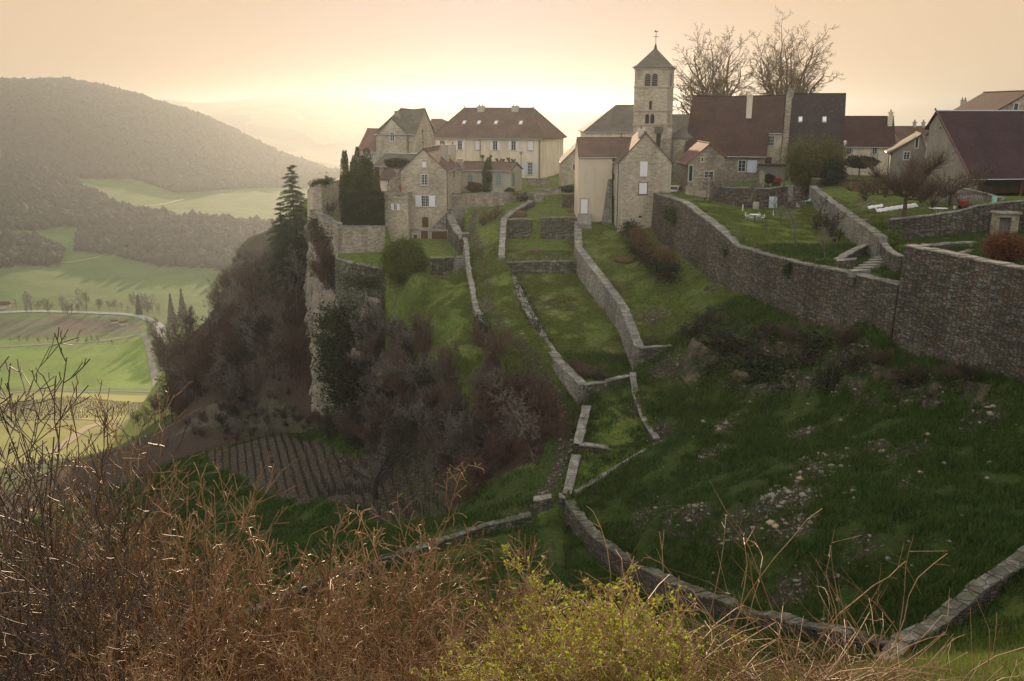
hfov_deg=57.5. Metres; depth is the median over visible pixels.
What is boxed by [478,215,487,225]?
bare shrub
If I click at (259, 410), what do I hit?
bare shrub
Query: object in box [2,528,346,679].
twiggy shrub
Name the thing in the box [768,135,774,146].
window
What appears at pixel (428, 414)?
bare shrub
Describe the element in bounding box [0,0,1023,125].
sky
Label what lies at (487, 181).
cypress
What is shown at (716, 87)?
plane tree
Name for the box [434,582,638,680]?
budding shrub
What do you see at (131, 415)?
bare tree
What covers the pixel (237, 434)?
bare shrub
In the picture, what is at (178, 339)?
bare tree
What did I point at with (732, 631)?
bramble
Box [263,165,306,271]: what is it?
cedar
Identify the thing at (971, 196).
pallet
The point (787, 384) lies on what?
rock outcrop
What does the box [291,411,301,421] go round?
bare shrub
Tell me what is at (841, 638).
bramble
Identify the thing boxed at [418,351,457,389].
bare shrub
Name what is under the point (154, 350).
bare tree
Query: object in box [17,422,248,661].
bare sapling
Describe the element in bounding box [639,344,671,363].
stone wall
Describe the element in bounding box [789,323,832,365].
ivy
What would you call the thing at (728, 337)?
bare shrub
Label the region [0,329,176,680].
bare sapling
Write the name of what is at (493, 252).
grass
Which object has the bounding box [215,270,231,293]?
bare tree
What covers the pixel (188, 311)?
bare tree
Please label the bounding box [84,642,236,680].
twiggy shrub
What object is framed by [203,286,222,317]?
bare tree
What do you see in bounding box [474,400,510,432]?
bare shrub
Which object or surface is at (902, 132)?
house
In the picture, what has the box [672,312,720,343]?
ivy
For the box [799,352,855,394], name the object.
ivy
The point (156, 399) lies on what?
bare tree
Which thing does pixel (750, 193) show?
orchard tree
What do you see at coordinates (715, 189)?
fruit tree
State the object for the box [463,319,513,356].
bare shrub
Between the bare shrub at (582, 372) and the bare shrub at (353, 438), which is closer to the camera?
the bare shrub at (582, 372)
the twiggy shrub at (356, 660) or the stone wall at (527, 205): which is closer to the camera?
the twiggy shrub at (356, 660)
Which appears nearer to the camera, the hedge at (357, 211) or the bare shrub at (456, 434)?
the bare shrub at (456, 434)
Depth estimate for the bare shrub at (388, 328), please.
123.64 m
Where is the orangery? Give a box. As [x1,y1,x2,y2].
[461,161,522,191]
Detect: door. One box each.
[419,229,428,238]
[421,215,429,226]
[430,229,447,238]
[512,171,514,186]
[579,198,588,212]
[765,156,772,162]
[998,218,1009,232]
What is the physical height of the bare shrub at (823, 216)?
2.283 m
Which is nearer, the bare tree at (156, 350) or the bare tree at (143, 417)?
the bare tree at (143, 417)
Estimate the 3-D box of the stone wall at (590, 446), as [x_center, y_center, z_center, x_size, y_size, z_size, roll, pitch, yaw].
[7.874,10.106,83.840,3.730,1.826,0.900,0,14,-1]
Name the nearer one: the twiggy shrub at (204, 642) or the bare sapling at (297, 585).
the twiggy shrub at (204, 642)
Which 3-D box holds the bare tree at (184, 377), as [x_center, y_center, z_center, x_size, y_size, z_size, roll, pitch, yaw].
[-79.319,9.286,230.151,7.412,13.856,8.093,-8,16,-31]
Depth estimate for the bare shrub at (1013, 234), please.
72.94 m
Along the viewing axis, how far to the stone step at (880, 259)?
85.93 m
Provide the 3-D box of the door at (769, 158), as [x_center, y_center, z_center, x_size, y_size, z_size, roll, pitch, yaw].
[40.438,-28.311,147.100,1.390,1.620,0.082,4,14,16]
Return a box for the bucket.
[992,195,997,201]
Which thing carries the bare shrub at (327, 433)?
on the ground at (550, 455)
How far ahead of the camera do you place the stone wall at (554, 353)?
105.80 m
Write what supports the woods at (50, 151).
on the valley
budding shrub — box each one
[410,599,659,680]
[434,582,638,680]
[448,587,615,680]
[461,565,797,680]
[466,544,749,680]
[528,588,716,680]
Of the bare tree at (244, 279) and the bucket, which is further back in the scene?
the bare tree at (244, 279)
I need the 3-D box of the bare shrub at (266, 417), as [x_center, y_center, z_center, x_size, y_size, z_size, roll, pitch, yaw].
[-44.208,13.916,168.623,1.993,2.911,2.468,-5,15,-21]
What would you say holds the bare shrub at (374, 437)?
on the ground at (550, 455)
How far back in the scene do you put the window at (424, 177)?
143.74 m
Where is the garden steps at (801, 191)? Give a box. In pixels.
[783,180,807,208]
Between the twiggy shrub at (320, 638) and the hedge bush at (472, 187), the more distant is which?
the hedge bush at (472, 187)
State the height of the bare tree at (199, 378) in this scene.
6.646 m
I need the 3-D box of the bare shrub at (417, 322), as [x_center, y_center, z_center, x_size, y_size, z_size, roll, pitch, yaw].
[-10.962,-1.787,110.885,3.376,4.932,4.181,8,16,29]
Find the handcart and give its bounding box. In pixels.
[958,198,971,208]
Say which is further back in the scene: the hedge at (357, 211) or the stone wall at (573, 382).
the hedge at (357, 211)
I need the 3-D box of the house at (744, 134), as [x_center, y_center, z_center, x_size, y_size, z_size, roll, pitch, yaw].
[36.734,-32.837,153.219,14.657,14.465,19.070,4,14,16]
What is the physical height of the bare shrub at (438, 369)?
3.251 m
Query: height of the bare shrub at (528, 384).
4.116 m
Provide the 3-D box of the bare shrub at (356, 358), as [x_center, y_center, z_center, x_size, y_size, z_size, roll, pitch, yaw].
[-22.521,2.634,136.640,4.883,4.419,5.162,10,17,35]
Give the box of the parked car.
[671,185,679,191]
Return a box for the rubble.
[512,203,1016,604]
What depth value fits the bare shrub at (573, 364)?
93.08 m
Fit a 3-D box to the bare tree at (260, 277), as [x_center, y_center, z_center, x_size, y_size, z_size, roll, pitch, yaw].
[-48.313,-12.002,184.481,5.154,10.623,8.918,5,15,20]
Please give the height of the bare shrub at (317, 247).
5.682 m
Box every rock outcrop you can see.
[700,352,724,368]
[704,285,712,290]
[710,285,718,291]
[729,367,755,383]
[754,382,768,396]
[781,370,792,389]
[818,365,831,379]
[926,381,941,396]
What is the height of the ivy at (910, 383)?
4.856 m
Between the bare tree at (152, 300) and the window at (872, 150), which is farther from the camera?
the bare tree at (152, 300)
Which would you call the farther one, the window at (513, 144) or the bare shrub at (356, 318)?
the window at (513, 144)
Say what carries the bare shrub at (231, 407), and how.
on the ground at (550, 455)
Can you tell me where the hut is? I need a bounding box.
[119,320,127,325]
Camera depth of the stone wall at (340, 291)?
136.19 m
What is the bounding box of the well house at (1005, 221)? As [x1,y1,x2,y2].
[989,210,1021,234]
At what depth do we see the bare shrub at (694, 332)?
93.92 m
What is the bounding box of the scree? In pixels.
[177,397,298,434]
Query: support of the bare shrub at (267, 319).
on the ground at (550, 455)
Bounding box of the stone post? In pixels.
[787,185,793,202]
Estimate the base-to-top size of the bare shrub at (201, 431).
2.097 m
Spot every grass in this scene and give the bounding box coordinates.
[0,335,545,620]
[58,561,617,680]
[379,242,598,528]
[565,184,938,414]
[731,617,1023,680]
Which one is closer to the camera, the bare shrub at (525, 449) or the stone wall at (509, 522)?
the stone wall at (509, 522)
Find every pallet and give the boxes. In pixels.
[945,192,968,203]
[960,195,982,203]
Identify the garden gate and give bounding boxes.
[695,191,706,197]
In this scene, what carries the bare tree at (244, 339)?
on the ground at (550, 455)
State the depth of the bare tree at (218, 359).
204.65 m
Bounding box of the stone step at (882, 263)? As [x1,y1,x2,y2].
[863,261,884,266]
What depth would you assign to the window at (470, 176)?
157.29 m
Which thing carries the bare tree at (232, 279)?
on the valley
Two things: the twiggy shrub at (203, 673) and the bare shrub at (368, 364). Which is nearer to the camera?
the twiggy shrub at (203, 673)
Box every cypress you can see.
[338,150,349,208]
[348,155,359,198]
[354,146,359,174]
[358,148,374,199]
[373,170,380,199]
[481,157,492,191]
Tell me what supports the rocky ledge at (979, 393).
on the ground at (550, 455)
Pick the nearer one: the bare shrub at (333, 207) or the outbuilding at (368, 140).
the bare shrub at (333, 207)
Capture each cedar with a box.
[256,202,306,295]
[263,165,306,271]
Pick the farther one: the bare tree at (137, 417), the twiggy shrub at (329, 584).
the bare tree at (137, 417)
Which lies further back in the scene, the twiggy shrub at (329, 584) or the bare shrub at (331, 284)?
the bare shrub at (331, 284)
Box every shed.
[373,152,417,187]
[380,167,401,190]
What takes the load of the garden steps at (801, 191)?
on the ground at (550, 455)
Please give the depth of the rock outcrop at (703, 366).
90.87 m
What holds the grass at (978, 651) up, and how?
on the ground at (550, 455)
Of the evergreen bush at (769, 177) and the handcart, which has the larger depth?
the evergreen bush at (769, 177)
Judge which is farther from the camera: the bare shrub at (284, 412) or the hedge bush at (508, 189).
the bare shrub at (284, 412)
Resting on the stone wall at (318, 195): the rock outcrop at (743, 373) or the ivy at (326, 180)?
the ivy at (326, 180)
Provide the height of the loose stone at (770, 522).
0.400 m
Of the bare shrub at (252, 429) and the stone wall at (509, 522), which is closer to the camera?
the stone wall at (509, 522)
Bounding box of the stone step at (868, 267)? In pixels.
[853,266,874,270]
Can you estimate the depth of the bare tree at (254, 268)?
199.13 m
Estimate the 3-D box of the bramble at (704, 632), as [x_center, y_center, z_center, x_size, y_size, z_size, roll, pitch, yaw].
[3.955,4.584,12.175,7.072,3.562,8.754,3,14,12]
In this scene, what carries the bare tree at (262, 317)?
on the ground at (550, 455)
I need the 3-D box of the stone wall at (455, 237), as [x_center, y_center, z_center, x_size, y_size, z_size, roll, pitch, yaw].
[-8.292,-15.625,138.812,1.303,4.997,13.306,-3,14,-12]
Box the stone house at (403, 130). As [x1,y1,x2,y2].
[373,108,434,160]
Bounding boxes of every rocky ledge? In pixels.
[676,338,840,383]
[706,333,898,382]
[898,381,990,408]
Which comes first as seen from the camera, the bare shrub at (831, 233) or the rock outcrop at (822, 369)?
the rock outcrop at (822, 369)
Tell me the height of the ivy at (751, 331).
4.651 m
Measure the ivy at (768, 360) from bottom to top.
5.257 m
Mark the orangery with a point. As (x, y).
(505, 175)
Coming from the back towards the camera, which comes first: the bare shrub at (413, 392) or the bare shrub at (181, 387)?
the bare shrub at (181, 387)
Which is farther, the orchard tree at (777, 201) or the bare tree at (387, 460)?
the orchard tree at (777, 201)
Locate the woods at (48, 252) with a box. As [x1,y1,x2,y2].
[0,227,65,266]
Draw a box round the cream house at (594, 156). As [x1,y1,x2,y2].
[574,137,630,228]
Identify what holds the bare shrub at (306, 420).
on the ground at (550, 455)
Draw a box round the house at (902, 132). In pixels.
[895,120,928,147]
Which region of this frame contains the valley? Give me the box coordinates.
[0,91,600,495]
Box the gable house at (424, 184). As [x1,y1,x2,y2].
[383,142,462,241]
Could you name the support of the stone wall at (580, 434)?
on the ground at (550, 455)
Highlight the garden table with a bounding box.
[930,207,947,213]
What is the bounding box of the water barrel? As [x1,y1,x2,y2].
[753,202,758,208]
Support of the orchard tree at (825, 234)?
on the ground at (550, 455)
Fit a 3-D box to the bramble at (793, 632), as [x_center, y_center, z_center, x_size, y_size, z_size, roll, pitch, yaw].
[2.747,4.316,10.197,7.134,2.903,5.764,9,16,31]
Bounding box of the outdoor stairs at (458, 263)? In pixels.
[453,255,463,273]
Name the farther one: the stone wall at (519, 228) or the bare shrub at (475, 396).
the stone wall at (519, 228)
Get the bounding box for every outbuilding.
[358,128,378,174]
[431,119,447,131]
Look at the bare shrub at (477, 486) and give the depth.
91.65 m
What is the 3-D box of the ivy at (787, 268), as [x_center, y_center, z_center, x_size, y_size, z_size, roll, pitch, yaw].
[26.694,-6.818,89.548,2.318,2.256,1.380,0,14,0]
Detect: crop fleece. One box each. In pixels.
[866,204,882,208]
[873,203,915,211]
[907,204,917,207]
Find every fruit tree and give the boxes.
[700,164,763,202]
[839,145,960,216]
[918,161,994,207]
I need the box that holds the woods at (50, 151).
[0,76,341,230]
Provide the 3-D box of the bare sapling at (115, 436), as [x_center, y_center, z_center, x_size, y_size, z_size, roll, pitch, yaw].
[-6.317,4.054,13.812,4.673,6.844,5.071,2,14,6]
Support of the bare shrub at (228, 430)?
on the ground at (550, 455)
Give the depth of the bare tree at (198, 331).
322.26 m
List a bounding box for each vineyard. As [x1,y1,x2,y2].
[0,396,142,420]
[205,429,358,485]
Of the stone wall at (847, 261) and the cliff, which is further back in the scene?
the cliff
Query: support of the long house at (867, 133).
on the ground at (550, 455)
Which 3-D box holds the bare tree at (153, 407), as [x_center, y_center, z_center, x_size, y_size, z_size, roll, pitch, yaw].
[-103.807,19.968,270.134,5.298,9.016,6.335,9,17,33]
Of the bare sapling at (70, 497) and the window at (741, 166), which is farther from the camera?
the window at (741, 166)
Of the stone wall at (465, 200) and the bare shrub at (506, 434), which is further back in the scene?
the stone wall at (465, 200)
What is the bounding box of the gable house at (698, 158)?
[676,140,727,196]
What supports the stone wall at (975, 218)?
on the ground at (550, 455)
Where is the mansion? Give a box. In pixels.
[434,103,566,177]
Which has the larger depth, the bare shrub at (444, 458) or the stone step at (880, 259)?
the bare shrub at (444, 458)
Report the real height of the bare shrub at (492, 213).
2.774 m
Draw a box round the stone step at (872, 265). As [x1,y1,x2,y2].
[858,264,879,268]
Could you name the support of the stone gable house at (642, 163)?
on the ground at (550, 455)
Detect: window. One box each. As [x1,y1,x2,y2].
[389,131,394,141]
[391,203,399,210]
[415,195,434,207]
[420,173,428,185]
[421,161,426,168]
[437,140,446,146]
[455,140,464,149]
[466,172,473,185]
[475,140,480,150]
[490,140,499,150]
[495,172,502,185]
[509,140,517,150]
[524,162,535,175]
[527,140,533,150]
[638,182,647,194]
[639,161,648,177]
[687,164,693,181]
[700,156,704,162]
[703,170,714,181]
[737,159,746,171]
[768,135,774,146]
[871,148,877,154]
[902,151,910,160]
[913,137,919,148]
[1012,102,1019,109]
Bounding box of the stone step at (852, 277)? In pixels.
[848,269,870,287]
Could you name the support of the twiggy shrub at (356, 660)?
on the ground at (550, 455)
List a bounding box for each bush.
[378,234,430,287]
[384,157,409,167]
[465,181,484,192]
[504,187,514,191]
[558,185,573,192]
[764,173,775,187]
[775,128,854,191]
[819,156,851,185]
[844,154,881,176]
[977,230,1023,261]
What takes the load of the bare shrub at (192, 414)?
on the ground at (550, 455)
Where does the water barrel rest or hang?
on the ground at (550, 455)
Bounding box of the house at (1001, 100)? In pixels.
[954,90,1023,109]
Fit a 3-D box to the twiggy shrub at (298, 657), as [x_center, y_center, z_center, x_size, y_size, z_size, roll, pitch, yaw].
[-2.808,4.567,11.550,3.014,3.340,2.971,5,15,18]
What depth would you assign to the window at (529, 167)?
191.02 m
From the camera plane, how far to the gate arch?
126.34 m
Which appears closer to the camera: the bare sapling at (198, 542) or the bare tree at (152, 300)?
the bare sapling at (198, 542)
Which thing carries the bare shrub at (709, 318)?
on the ground at (550, 455)
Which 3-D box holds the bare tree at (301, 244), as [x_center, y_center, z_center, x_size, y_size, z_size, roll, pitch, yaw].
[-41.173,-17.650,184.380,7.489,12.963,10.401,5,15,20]
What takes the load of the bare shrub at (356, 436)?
on the ground at (550, 455)
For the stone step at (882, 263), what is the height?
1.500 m
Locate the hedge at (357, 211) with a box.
[341,190,385,226]
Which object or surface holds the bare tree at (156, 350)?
on the valley
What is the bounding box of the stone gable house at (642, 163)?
[612,126,673,231]
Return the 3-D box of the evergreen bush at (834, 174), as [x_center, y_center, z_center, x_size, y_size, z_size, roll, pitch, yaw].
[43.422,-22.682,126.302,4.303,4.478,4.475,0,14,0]
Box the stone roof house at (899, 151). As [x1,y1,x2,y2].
[884,131,926,179]
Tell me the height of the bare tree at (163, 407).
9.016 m
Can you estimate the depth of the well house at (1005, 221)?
87.44 m
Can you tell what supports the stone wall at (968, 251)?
on the ground at (550, 455)
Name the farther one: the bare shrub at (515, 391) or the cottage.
the cottage
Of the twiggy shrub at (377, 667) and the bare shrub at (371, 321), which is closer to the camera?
the twiggy shrub at (377, 667)
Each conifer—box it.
[135,295,142,314]
[167,293,176,323]
[177,288,186,321]
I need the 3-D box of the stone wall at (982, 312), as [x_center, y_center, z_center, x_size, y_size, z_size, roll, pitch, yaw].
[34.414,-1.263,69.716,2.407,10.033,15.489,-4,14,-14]
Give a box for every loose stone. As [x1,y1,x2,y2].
[766,519,774,525]
[767,493,776,497]
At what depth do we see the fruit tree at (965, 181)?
98.24 m
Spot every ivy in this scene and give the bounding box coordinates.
[300,300,349,415]
[302,210,333,246]
[308,172,335,186]
[310,289,370,420]
[332,260,384,300]
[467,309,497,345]
[512,281,557,348]
[656,199,677,233]
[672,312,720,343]
[681,329,735,367]
[686,347,743,388]
[701,308,766,358]
[719,341,772,388]
[720,240,729,267]
[740,318,777,358]
[746,349,790,384]
[747,341,812,393]
[778,257,792,279]
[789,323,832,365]
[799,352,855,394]
[836,341,884,367]
[885,352,931,408]
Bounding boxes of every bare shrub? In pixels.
[169,398,185,414]
[173,381,196,402]
[175,416,189,426]
[184,373,210,396]
[186,421,207,435]
[189,408,200,419]
[198,408,206,420]
[198,428,209,436]
[213,413,229,423]
[216,398,226,410]
[218,422,232,434]
[220,274,235,288]
[223,402,243,416]
[231,427,242,439]
[235,391,245,400]
[246,424,258,435]
[248,399,265,415]
[249,397,257,407]
[253,310,270,334]
[262,410,271,422]
[266,385,281,399]
[279,405,287,418]
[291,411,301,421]
[301,228,321,242]
[303,253,333,281]
[304,416,314,426]
[306,409,316,421]
[310,234,327,265]
[310,255,333,289]
[312,238,334,271]
[314,405,335,428]
[316,234,332,257]
[318,252,334,278]
[321,268,334,292]
[324,198,338,214]
[325,427,338,440]
[340,339,350,354]
[341,414,379,450]
[342,377,364,403]
[342,417,370,446]
[343,417,366,451]
[345,312,373,335]
[347,350,365,373]
[349,312,361,327]
[349,320,371,338]
[349,418,383,449]
[350,332,383,362]
[353,377,382,410]
[359,351,382,373]
[361,295,383,329]
[362,311,384,337]
[362,322,384,355]
[366,301,386,331]
[366,372,397,401]
[370,357,398,383]
[372,367,411,397]
[373,400,396,425]
[378,319,401,340]
[378,363,404,386]
[379,317,406,343]
[384,322,405,354]
[388,397,419,434]
[390,312,406,330]
[390,319,415,357]
[398,336,418,359]
[400,352,429,392]
[401,358,424,396]
[402,352,417,368]
[402,393,439,437]
[404,308,433,340]
[405,409,423,433]
[408,318,436,358]
[410,360,436,394]
[417,392,437,411]
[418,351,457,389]
[419,353,439,382]
[421,338,462,364]
[429,356,445,380]
[429,439,456,467]
[431,351,465,380]
[438,397,472,436]
[439,403,482,452]
[440,398,467,423]
[441,472,484,498]
[454,445,501,484]
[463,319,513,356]
[463,364,484,392]
[463,373,497,414]
[470,323,531,365]
[473,204,508,219]
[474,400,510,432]
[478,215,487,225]
[478,364,508,387]
[483,419,523,453]
[487,393,529,430]
[489,381,525,412]
[496,383,526,402]
[498,412,532,437]
[499,365,534,396]
[501,381,554,418]
[508,423,538,449]
[509,190,532,200]
[510,417,536,439]
[513,433,542,458]
[519,364,560,399]
[519,381,556,410]
[521,392,584,440]
[523,418,555,440]
[532,386,564,423]
[561,355,585,369]
[571,360,607,377]
[591,372,607,380]
[594,368,611,379]
[618,218,684,286]
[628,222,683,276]
[678,319,707,341]
[690,302,727,327]
[712,328,741,346]
[749,320,776,332]
[757,324,778,340]
[774,320,802,345]
[787,343,827,366]
[810,214,825,230]
[816,212,836,226]
[821,216,839,234]
[826,226,844,241]
[826,321,862,346]
[840,351,872,376]
[864,346,895,365]
[880,363,925,385]
[907,361,933,381]
[928,359,969,380]
[955,358,985,379]
[977,230,1023,257]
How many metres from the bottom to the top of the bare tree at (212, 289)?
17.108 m
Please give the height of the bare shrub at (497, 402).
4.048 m
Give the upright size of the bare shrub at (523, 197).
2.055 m
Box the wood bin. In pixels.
[772,178,781,186]
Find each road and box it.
[0,310,166,343]
[0,334,139,346]
[0,390,149,394]
[0,418,120,422]
[44,422,119,453]
[53,256,99,262]
[140,333,157,385]
[146,199,182,205]
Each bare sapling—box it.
[0,327,191,678]
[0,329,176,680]
[0,369,172,680]
[0,375,162,679]
[0,379,237,679]
[0,399,133,680]
[0,439,257,669]
[0,448,308,680]
[0,466,366,680]
[0,485,229,680]
[13,410,267,679]
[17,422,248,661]
[24,451,327,678]
[65,492,314,678]
[167,528,380,671]
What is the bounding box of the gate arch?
[693,177,710,199]
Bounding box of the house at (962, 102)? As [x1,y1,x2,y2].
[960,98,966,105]
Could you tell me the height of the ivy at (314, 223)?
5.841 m
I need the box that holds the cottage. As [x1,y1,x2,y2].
[558,143,575,186]
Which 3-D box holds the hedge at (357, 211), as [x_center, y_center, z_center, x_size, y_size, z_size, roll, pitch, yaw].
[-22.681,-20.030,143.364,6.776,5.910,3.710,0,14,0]
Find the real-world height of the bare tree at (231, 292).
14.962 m
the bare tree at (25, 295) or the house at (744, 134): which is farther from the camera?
the bare tree at (25, 295)
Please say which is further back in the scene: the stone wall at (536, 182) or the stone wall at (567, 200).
the stone wall at (536, 182)
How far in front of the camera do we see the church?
147.00 m
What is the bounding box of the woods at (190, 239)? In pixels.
[73,200,287,270]
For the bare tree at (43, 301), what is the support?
on the valley
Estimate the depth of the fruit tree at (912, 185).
96.72 m
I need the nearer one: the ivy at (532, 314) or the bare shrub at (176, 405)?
the ivy at (532, 314)
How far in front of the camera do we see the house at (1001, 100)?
126.09 m
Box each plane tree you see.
[672,25,764,113]
[733,6,844,129]
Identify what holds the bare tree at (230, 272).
on the valley
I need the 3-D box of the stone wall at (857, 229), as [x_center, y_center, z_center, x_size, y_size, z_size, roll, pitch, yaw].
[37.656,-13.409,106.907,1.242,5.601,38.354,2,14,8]
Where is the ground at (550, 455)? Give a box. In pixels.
[0,167,1023,680]
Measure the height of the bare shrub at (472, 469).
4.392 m
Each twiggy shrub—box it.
[0,440,187,678]
[0,496,264,680]
[0,525,375,680]
[0,606,194,680]
[0,648,149,680]
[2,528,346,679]
[6,542,359,680]
[9,610,235,680]
[65,558,273,680]
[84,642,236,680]
[104,511,336,680]
[123,594,370,680]
[161,504,491,680]
[166,545,415,680]
[176,605,380,680]
[199,499,725,680]
[245,577,447,680]
[255,551,558,680]
[270,596,475,680]
[290,646,440,680]
[326,462,563,680]
[332,620,455,680]
[345,535,601,680]
[383,589,586,680]
[391,573,543,680]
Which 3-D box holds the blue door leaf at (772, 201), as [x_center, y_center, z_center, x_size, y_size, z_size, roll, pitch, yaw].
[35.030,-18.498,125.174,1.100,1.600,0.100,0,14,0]
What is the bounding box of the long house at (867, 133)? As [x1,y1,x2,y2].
[843,109,895,174]
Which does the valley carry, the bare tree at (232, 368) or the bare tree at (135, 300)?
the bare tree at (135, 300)
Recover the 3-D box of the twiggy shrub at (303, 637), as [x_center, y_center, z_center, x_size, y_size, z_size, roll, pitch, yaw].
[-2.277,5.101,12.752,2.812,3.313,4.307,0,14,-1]
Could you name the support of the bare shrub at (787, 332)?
on the ground at (550, 455)
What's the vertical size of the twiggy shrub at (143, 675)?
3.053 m
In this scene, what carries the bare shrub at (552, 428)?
on the ground at (550, 455)
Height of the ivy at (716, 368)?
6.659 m
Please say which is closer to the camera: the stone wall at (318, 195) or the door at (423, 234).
the door at (423, 234)
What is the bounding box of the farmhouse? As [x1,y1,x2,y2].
[0,301,11,308]
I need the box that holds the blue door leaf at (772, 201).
[769,197,776,207]
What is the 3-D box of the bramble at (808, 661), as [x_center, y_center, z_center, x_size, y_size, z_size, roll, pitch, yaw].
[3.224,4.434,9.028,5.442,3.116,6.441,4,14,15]
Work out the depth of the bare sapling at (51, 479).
12.41 m
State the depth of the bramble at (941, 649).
12.02 m
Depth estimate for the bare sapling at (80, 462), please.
14.85 m
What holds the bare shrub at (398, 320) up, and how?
on the ground at (550, 455)
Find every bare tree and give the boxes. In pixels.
[22,291,30,305]
[41,298,53,312]
[58,295,64,309]
[60,303,70,315]
[71,288,84,303]
[81,292,90,302]
[128,410,136,423]
[130,293,142,308]
[134,412,147,429]
[136,406,151,423]
[139,293,145,304]
[139,396,159,422]
[144,293,155,312]
[145,319,153,331]
[148,390,165,418]
[149,334,171,359]
[150,325,181,349]
[151,342,165,361]
[152,341,176,373]
[154,332,183,372]
[154,375,175,392]
[155,394,177,426]
[159,343,176,369]
[159,364,181,383]
[159,385,180,401]
[160,380,188,420]
[161,335,179,359]
[163,317,190,346]
[164,319,183,340]
[164,349,190,398]
[166,378,182,412]
[167,356,209,392]
[170,393,192,425]
[173,333,207,361]
[177,304,198,331]
[177,311,201,335]
[177,353,192,404]
[178,381,192,404]
[181,324,206,345]
[181,325,194,353]
[189,373,207,398]
[190,323,232,363]
[201,306,218,332]
[201,316,226,341]
[202,328,225,357]
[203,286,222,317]
[204,273,222,302]
[207,287,218,302]
[207,289,240,337]
[209,301,226,326]
[209,330,223,356]
[209,356,228,396]
[210,358,241,392]
[211,273,224,295]
[212,349,227,384]
[214,334,232,361]
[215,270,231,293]
[215,327,239,359]
[218,349,247,383]
[219,276,238,304]
[219,361,237,399]
[220,275,236,290]
[221,278,243,310]
[221,363,242,392]
[223,325,252,370]
[225,264,237,283]
[227,251,262,314]
[229,256,263,304]
[233,295,257,347]
[237,295,272,375]
[239,312,279,362]
[246,317,260,358]
[248,257,262,282]
[251,249,287,306]
[251,254,274,301]
[252,327,263,342]
[275,243,307,329]
[286,217,307,281]
[286,317,309,347]
[292,355,311,395]
[329,416,429,499]
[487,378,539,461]
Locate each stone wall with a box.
[231,512,531,624]
[307,180,341,222]
[309,209,342,257]
[335,257,384,312]
[337,225,384,253]
[430,256,462,275]
[446,214,466,254]
[448,208,466,228]
[452,192,535,207]
[462,232,469,240]
[463,238,496,353]
[498,200,534,260]
[506,260,576,274]
[507,218,531,237]
[511,276,560,362]
[525,179,548,185]
[533,493,551,514]
[534,187,560,202]
[540,216,576,238]
[552,358,586,402]
[559,493,565,507]
[562,193,573,207]
[563,454,580,496]
[564,499,888,651]
[573,405,590,453]
[573,438,664,496]
[574,221,643,369]
[579,442,611,451]
[583,374,629,401]
[630,372,659,442]
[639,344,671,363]
[651,193,899,339]
[685,186,692,195]
[717,185,787,207]
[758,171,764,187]
[808,186,886,258]
[811,178,875,187]
[834,244,870,264]
[836,257,856,267]
[873,545,1023,663]
[879,242,903,272]
[888,200,1023,239]
[892,244,1023,383]
[920,241,975,249]
[933,187,1004,202]
[958,249,974,253]
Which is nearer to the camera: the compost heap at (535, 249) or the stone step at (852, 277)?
the stone step at (852, 277)
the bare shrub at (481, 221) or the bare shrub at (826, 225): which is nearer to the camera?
the bare shrub at (826, 225)
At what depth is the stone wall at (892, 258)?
83.19 m
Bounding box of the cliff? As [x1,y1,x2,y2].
[297,222,384,415]
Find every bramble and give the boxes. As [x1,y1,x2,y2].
[404,542,942,680]
[414,575,870,680]
[441,474,972,680]
[450,549,1023,680]
[459,507,950,680]
[459,587,995,680]
[511,553,950,680]
[566,535,1002,680]
[570,515,945,680]
[620,552,975,680]
[651,545,964,680]
[656,525,1000,680]
[668,529,1023,680]
[684,616,1022,680]
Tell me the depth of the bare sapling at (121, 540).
13.49 m
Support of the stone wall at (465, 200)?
on the ground at (550, 455)
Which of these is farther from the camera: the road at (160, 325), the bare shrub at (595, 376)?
the road at (160, 325)
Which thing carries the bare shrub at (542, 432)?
on the ground at (550, 455)
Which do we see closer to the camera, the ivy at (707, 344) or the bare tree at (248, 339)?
the ivy at (707, 344)
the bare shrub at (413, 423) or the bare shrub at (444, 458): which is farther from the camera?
the bare shrub at (413, 423)
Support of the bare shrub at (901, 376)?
on the ground at (550, 455)
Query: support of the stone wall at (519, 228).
on the ground at (550, 455)
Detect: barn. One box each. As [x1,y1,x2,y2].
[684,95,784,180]
[758,88,845,181]
[924,108,1023,195]
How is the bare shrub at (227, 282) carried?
on the valley
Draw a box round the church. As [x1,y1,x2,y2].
[578,30,692,180]
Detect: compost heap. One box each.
[514,210,526,216]
[530,247,542,251]
[613,256,635,263]
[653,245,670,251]
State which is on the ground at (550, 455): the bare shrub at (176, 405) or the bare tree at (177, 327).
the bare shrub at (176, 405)
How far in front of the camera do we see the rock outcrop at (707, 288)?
103.99 m
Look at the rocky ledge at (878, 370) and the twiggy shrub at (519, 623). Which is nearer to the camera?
the twiggy shrub at (519, 623)
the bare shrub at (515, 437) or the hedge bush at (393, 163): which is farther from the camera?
the hedge bush at (393, 163)
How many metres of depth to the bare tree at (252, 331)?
191.70 m
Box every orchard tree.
[742,182,760,210]
[769,192,804,248]
[772,192,787,215]
[773,184,793,222]
[815,195,828,234]
[815,224,836,259]
[829,209,848,242]
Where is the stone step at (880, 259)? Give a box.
[868,258,882,260]
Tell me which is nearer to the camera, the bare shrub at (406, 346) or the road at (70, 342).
the bare shrub at (406, 346)
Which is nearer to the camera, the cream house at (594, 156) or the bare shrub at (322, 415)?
the cream house at (594, 156)
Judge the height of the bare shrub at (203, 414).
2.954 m
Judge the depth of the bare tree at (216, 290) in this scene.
357.16 m

